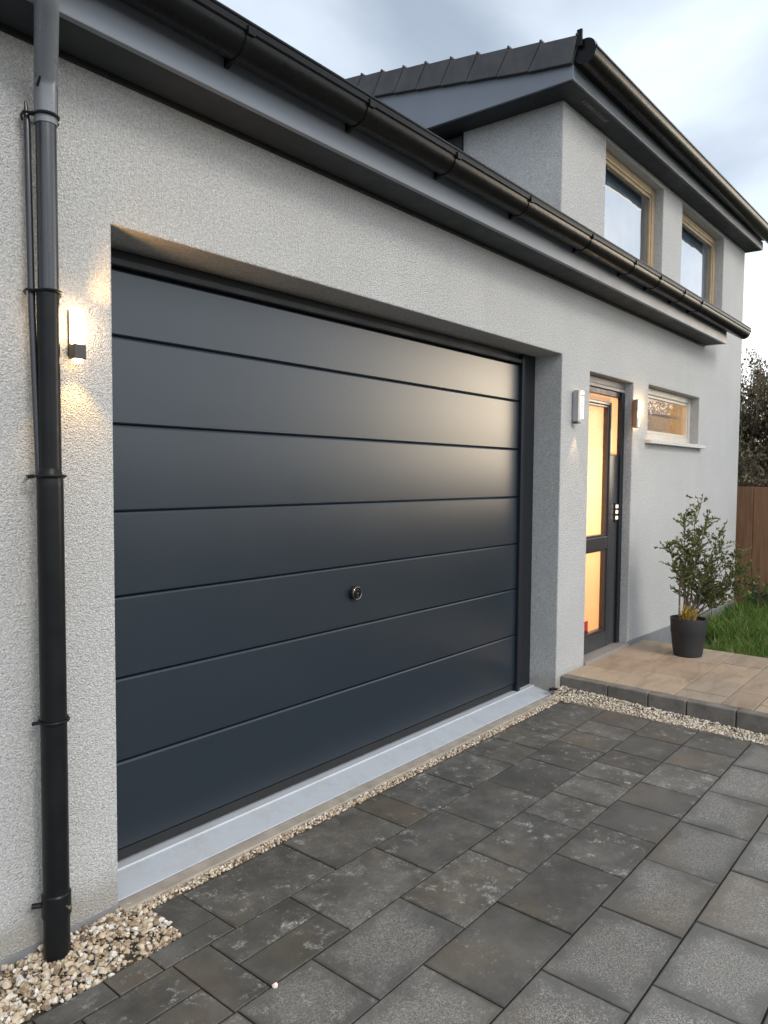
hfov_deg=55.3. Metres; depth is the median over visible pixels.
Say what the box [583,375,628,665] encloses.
front door
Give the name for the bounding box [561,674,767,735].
kerb
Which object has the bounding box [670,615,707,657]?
planter
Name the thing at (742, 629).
grass
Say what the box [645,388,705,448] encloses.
window
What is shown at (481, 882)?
paving
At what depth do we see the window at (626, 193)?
6.19 m
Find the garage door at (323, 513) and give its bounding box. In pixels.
[111,248,551,901]
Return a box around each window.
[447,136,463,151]
[604,150,654,266]
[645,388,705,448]
[680,212,715,304]
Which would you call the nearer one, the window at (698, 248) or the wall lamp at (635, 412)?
the wall lamp at (635, 412)
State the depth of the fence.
8.83 m
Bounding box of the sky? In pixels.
[217,0,767,441]
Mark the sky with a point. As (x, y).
(703, 64)
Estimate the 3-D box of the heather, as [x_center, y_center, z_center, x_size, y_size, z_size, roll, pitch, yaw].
[2.397,0.792,5.774,0.151,0.142,0.154,1,3,17]
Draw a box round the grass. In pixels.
[701,596,767,657]
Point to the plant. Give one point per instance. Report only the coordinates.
(755, 594)
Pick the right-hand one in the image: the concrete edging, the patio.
the patio
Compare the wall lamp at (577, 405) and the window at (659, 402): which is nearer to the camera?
the wall lamp at (577, 405)
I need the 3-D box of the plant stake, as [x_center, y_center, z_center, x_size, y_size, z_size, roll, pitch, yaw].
[2.348,0.689,5.824,0.014,0.370,0.014,3,6,40]
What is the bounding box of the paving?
[28,701,767,1023]
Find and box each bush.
[737,434,767,568]
[738,343,767,486]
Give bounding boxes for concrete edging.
[118,693,561,915]
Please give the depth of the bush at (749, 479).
9.65 m
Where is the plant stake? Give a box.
[678,576,680,619]
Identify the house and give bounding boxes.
[0,0,767,974]
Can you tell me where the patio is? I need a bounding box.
[567,640,767,713]
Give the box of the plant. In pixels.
[745,574,767,609]
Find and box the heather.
[678,604,697,620]
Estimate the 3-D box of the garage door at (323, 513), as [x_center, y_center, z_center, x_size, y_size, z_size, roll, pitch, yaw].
[0.005,0.181,3.911,0.271,2.434,3.388,3,4,40]
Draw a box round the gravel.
[0,686,767,1023]
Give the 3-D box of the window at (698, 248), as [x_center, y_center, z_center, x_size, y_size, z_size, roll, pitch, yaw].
[3.088,-2.459,7.386,0.085,0.862,1.339,3,4,40]
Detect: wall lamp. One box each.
[67,307,85,362]
[572,390,583,423]
[632,399,639,427]
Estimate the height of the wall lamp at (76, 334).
0.173 m
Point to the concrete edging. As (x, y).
(183, 878)
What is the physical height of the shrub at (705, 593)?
1.018 m
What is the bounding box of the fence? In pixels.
[734,487,767,609]
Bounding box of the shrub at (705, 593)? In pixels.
[654,494,759,620]
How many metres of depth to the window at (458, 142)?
5.43 m
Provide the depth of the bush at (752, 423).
10.61 m
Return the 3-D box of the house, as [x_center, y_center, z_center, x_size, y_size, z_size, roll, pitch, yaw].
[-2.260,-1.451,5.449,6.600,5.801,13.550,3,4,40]

